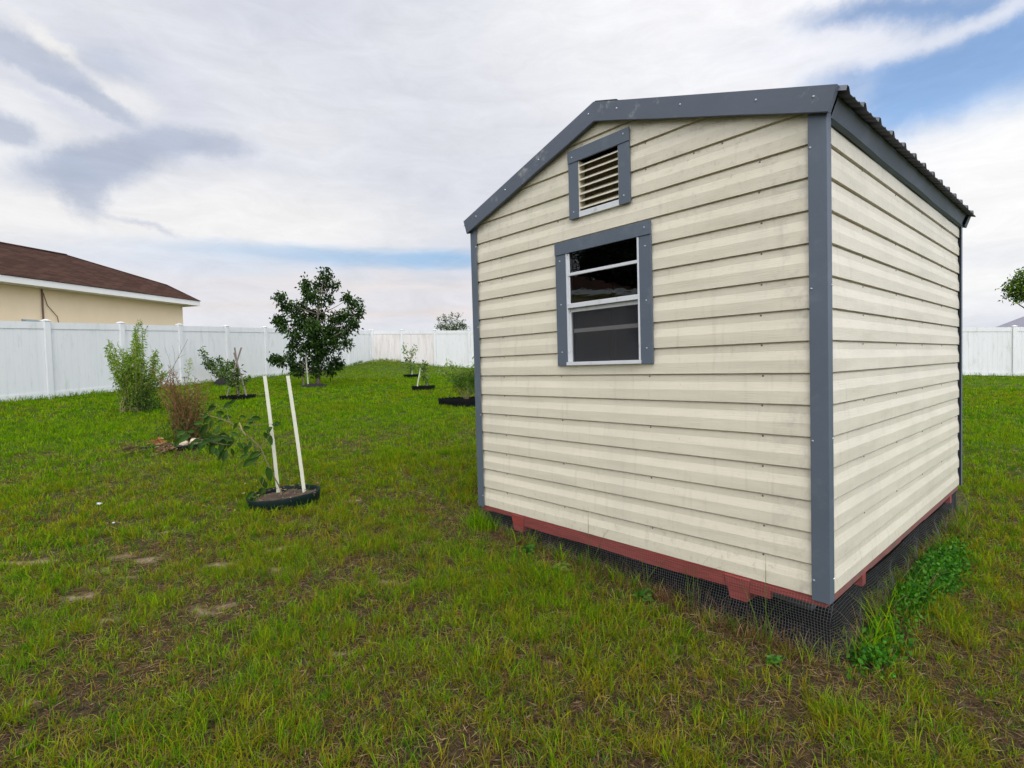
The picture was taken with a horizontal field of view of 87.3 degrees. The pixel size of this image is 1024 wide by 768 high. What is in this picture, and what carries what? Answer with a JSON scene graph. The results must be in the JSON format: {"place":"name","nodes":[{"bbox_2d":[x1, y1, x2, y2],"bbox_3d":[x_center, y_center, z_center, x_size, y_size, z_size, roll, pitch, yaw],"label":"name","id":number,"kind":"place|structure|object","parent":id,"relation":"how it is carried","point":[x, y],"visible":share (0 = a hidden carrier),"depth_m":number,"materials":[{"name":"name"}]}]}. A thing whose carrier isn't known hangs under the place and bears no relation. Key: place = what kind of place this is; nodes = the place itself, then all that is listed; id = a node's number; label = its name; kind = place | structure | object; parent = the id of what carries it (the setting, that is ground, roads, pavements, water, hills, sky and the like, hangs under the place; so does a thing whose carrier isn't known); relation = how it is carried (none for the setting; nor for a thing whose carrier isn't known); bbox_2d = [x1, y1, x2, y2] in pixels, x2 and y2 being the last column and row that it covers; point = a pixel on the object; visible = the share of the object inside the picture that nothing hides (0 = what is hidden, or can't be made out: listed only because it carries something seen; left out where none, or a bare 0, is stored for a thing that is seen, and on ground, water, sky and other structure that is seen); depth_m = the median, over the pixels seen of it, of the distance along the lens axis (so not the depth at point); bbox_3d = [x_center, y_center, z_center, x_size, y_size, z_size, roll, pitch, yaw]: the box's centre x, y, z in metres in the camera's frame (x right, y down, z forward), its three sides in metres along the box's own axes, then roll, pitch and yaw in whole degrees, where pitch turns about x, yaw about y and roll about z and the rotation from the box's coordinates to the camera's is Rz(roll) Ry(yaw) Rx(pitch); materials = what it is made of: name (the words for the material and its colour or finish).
{"place":"outdoors","nodes":[
{"label":"outdoors","id":0,"kind":"place"},
{"bbox_2d":[0,357,1023,767],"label":"ground","id":1,"kind":"structure","parent":0,"point":[810,617],"depth_m":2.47,"materials":[{"name":"green plant"}]},
{"bbox_2d":[0,242,199,325],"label":"tan house","id":2,"kind":"structure","parent":1,"relation":"on","point":[37,285],"depth_m":16.55,"materials":[{"name":"paint"}]},
{"bbox_2d":[102,319,170,413],"bbox_3d":[-7.272,-0.349,10.531,1.194,1.902,1.611,-3,2,-35],"label":"bamboo shrub","id":3,"kind":"object","parent":1,"relation":"on","point":[137,388],"visible":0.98,"depth_m":10.38,"materials":[{"name":"green plant"}]},
{"bbox_2d":[117,443,155,460],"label":"leaf litter","id":4,"kind":"object","parent":1,"relation":"on","point":[126,448],"visible":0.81,"depth_m":6.70,"materials":[{"name":"brown plant"}]},
{"bbox_2d":[136,442,173,448],"bbox_3d":[-4.598,0.820,7.001,0.524,0.088,0.324,-3,2,-34],"label":"plant tray","id":5,"kind":"object","parent":1,"relation":"on","point":[150,446],"visible":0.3,"depth_m":6.93,"materials":[{"name":"green plastic"}]},
{"bbox_2d":[145,437,166,444],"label":"leaf litter","id":6,"kind":"object","parent":5,"relation":"on","point":[158,441],"visible":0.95,"depth_m":6.99,"materials":[{"name":"brown plant"}]},
{"bbox_2d":[153,443,177,453],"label":"leaf litter","id":7,"kind":"object","parent":1,"relation":"on","point":[169,446],"visible":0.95,"depth_m":6.61,"materials":[{"name":"brown plant"}]},
{"bbox_2d":[149,341,186,385],"bbox_3d":[-9.468,-0.509,14.879,0.904,1.475,0.060,-3,2,-33],"label":"bare sapling","id":8,"kind":"object","parent":1,"relation":"on","point":[169,361],"visible":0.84,"depth_m":14.90,"materials":[{"name":"brown plant"}]},
{"bbox_2d":[0,319,371,400],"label":"vinyl fence","id":9,"kind":"object","parent":1,"relation":"on","point":[46,357],"visible":0.59,"depth_m":14.05,"materials":[{"name":"white plastic"}]},
{"bbox_2d":[147,437,226,450],"bbox_3d":[-4.271,0.805,7.088,0.955,0.133,0.705,-3,2,-31],"label":"garden edging","id":10,"kind":"object","parent":1,"relation":"on","point":[185,447],"visible":0.19,"depth_m":6.83,"materials":[{"name":"brown stone"}]},
{"bbox_2d":[143,358,230,442],"bbox_3d":[-4.387,0.226,7.415,1.179,1.190,0.788,-3,2,-31],"label":"dry shrub","id":11,"kind":"object","parent":10,"relation":"on","point":[186,418],"visible":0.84,"depth_m":7.29,"materials":[{"name":"brown plant"}]},
{"bbox_2d":[197,346,234,378],"bbox_3d":[-9.052,-0.586,16.540,1.123,1.168,0.526,-3,2,-37],"label":"shrub","id":12,"kind":"object","parent":1,"relation":"on","point":[209,364],"visible":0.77,"depth_m":16.48,"materials":[{"name":"green plant"}]},
{"bbox_2d":[214,378,228,385],"bbox_3d":[-8.907,-0.051,16.541,0.599,0.251,0.510,-3,2,-28],"label":"planting mound","id":13,"kind":"object","parent":1,"relation":"on","point":[218,382],"visible":0.47,"depth_m":16.36,"materials":[{"name":"grey"}]},
{"bbox_2d":[174,399,281,500],"bbox_3d":[-2.353,0.597,4.493,0.801,0.938,0.208,-2,2,-25],"label":"leafy sapling","id":14,"kind":"object","parent":1,"relation":"on","point":[220,452],"visible":0.99,"depth_m":4.48,"materials":[{"name":"plant"}]},
{"bbox_2d":[216,363,251,395],"bbox_3d":[-6.558,-0.074,12.683,0.748,0.872,0.472,-3,2,-27],"label":"tied sapling","id":15,"kind":"object","parent":1,"relation":"on","point":[236,376],"visible":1,"depth_m":12.61,"materials":[{"name":"green plant"}]},
{"bbox_2d":[226,347,246,395],"bbox_3d":[-6.495,-0.225,12.705,0.532,1.280,0.251,-2,2,0],"label":"stake tripod","id":16,"kind":"object","parent":1,"relation":"on","point":[236,360],"visible":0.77,"depth_m":12.62,"materials":[{"name":"brown wood"}]},
{"bbox_2d":[219,394,255,400],"bbox_3d":[-6.412,0.323,12.569,0.770,0.151,0.641,-3,2,-27],"label":"garden edging","id":17,"kind":"object","parent":1,"relation":"on","point":[240,396],"visible":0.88,"depth_m":12.35,"materials":[{"name":"black rubber"}]},
{"bbox_2d":[263,376,279,492],"bbox_3d":[-2.124,0.519,4.759,0.106,1.185,0.018,-2,2,-24],"label":"plant stake","id":18,"kind":"object","parent":1,"relation":"on","point":[271,431],"visible":0.78,"depth_m":4.75,"materials":[{"name":"white plastic"}]},
{"bbox_2d":[246,484,320,512],"bbox_3d":[-1.958,0.990,4.623,0.597,0.149,0.568,-2,2,-23],"label":"garden edging","id":19,"kind":"object","parent":1,"relation":"on","point":[270,500],"visible":0.77,"depth_m":4.52,"materials":[{"name":"black plastic"}]},
{"bbox_2d":[234,476,332,509],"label":"leaf litter","id":20,"kind":"object","parent":19,"relation":"on","point":[285,492],"visible":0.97,"depth_m":4.61,"materials":[{"name":"brown plant"}]},
{"bbox_2d":[286,376,305,492],"bbox_3d":[-1.873,0.520,4.684,0.136,1.190,0.018,-2,2,-21],"label":"plant stake","id":21,"kind":"object","parent":1,"relation":"on","point":[296,433],"visible":0.82,"depth_m":4.67,"materials":[{"name":"white plastic"}]},
{"bbox_2d":[305,354,308,383],"bbox_3d":[-6.004,-0.347,15.744,0.080,1.082,0.040,-2,2,-21],"label":"support stake","id":22,"kind":"object","parent":1,"relation":"on","point":[306,368],"visible":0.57,"depth_m":15.73,"materials":[{"name":"white wood"}]},
{"bbox_2d":[298,383,328,387],"bbox_3d":[-5.830,0.056,15.864,1.022,0.142,0.730,-2,2,-20],"label":"mulch bed","id":23,"kind":"object","parent":1,"relation":"on","point":[314,385],"visible":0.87,"depth_m":15.63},
{"bbox_2d":[266,266,366,383],"bbox_3d":[-5.731,-1.676,15.805,2.910,3.622,1.651,-2,2,-20],"label":"shade tree","id":24,"kind":"object","parent":1,"relation":"on","point":[313,328],"visible":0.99,"depth_m":15.73,"materials":[{"name":"green plant"}]},
{"bbox_2d":[404,374,420,377],"bbox_3d":[-3.629,-0.291,19.554,0.622,0.149,0.558,-2,2,-10],"label":"garden edging","id":25,"kind":"object","parent":1,"relation":"on","point":[411,375],"visible":0.81,"depth_m":19.32,"materials":[{"name":"black rubber"}]},
{"bbox_2d":[401,342,417,373],"bbox_3d":[-3.721,-0.871,19.479,0.678,1.268,0.480,-1,2,9],"label":"citrus sapling","id":26,"kind":"object","parent":25,"relation":"on","point":[411,364],"visible":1,"depth_m":19.43,"materials":[{"name":"green plant"}]},
{"bbox_2d":[412,385,434,390],"bbox_3d":[-2.458,0.118,14.896,0.642,0.165,0.557,-2,2,-9],"label":"garden edging","id":27,"kind":"object","parent":1,"relation":"on","point":[428,387],"visible":0.84,"depth_m":14.67,"materials":[{"name":"black rubber"}]},
{"bbox_2d":[417,360,431,385],"bbox_3d":[-2.429,-0.258,14.881,0.399,0.858,0.355,-2,2,-9],"label":"citrus sapling","id":28,"kind":"object","parent":1,"relation":"on","point":[424,369],"visible":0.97,"depth_m":14.85,"materials":[{"name":"green plant"}]},
{"bbox_2d":[434,312,468,330],"bbox_3d":[-3.694,-2.901,33.656,2.165,3.278,1.567,-1,2,21],"label":"tree","id":29,"kind":"object","parent":1,"relation":"on","point":[461,326],"visible":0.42,"depth_m":33.62,"materials":[{"name":"green plant"}]},
{"bbox_2d":[438,396,474,407],"bbox_3d":[-1.088,0.389,11.408,0.951,0.224,0.804,-2,2,-5],"label":"garden edging","id":30,"kind":"object","parent":1,"relation":"on","point":[462,401],"visible":0.72,"depth_m":11.07,"materials":[{"name":"black rubber"}]},
{"bbox_2d":[432,356,474,398],"bbox_3d":[-1.078,-0.091,11.416,1.256,0.997,0.555,-2,2,-5],"label":"feathery shrub","id":31,"kind":"object","parent":30,"relation":"on","point":[462,379],"visible":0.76,"depth_m":11.39,"materials":[{"name":"green plant"}]},
{"bbox_2d":[521,543,534,553],"bbox_3d":[0.108,1.075,3.514,0.092,0.048,0.130,-1,2,8],"label":"leafy weed","id":32,"kind":"object","parent":1,"relation":"on","point":[527,548],"visible":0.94,"depth_m":3.50,"materials":[{"name":"green plant"}]},
{"bbox_2d":[553,561,571,571],"bbox_3d":[0.305,1.103,3.233,0.118,0.053,0.124,-3,3,-42],"label":"leafy weed","id":33,"kind":"object","parent":1,"relation":"on","point":[563,566],"visible":0.85,"depth_m":3.22,"materials":[{"name":"green plant"}]},
{"bbox_2d":[633,587,654,600],"bbox_3d":[0.716,1.127,2.882,0.133,0.049,0.123,-2,2,-19],"label":"leafy weed","id":34,"kind":"object","parent":1,"relation":"on","point":[638,592],"visible":0.92,"depth_m":2.88,"materials":[{"name":"green plant"}]},
{"bbox_2d":[370,325,1023,375],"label":"vinyl fence","id":35,"kind":"object","parent":1,"relation":"on","point":[993,350],"visible":0.21,"depth_m":25.66,"materials":[{"name":"white plastic"}]},
{"bbox_2d":[463,84,975,667],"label":"garden shed","id":36,"kind":"structure","parent":1,"relation":"on","point":[723,332],"depth_m":2.86,"materials":[{"name":"beige"}]},
{"bbox_2d":[554,220,653,365],"bbox_3d":[0.532,-0.501,3.181,0.056,0.776,0.710,-3,3,-42],"label":"window","id":37,"kind":"structure","parent":36,"relation":"in","point":[621,271],"depth_m":3.15,"materials":[{"name":"metal"}]},
{"bbox_2d":[764,654,786,666],"bbox_3d":[1.122,1.183,2.301,0.086,0.046,0.080,-3,3,-42],"label":"leafy weed","id":38,"kind":"object","parent":1,"relation":"on","point":[773,658],"visible":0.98,"depth_m":2.30,"materials":[{"name":"green plant"}]},
{"bbox_2d":[774,592,815,609],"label":"concrete block","id":39,"kind":"structure","parent":1,"relation":"on","point":[800,604],"depth_m":2.83,"materials":[{"name":"grey concrete"}]},
{"bbox_2d":[846,527,983,687],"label":"clover weeds","id":40,"kind":"object","parent":1,"relation":"on","point":[943,553],"visible":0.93,"depth_m":2.85,"materials":[{"name":"green plant"}]},
{"bbox_2d":[995,267,1023,307],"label":"round tree","id":41,"kind":"object","parent":1,"relation":"on","point":[1017,282],"visible":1,"depth_m":27.36,"materials":[{"name":"green plant"}]},
{"bbox_2d":[997,316,1023,326],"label":"grey roof house","id":42,"kind":"structure","parent":1,"relation":"on","point":[1018,322],"depth_m":41.90,"materials":[{"name":"beige paint"}]},
{"bbox_2d":[0,0,1023,330],"label":"sky","id":43,"kind":"structure","parent":0,"point":[220,153],"materials":[{"name":"white"}]}
]}

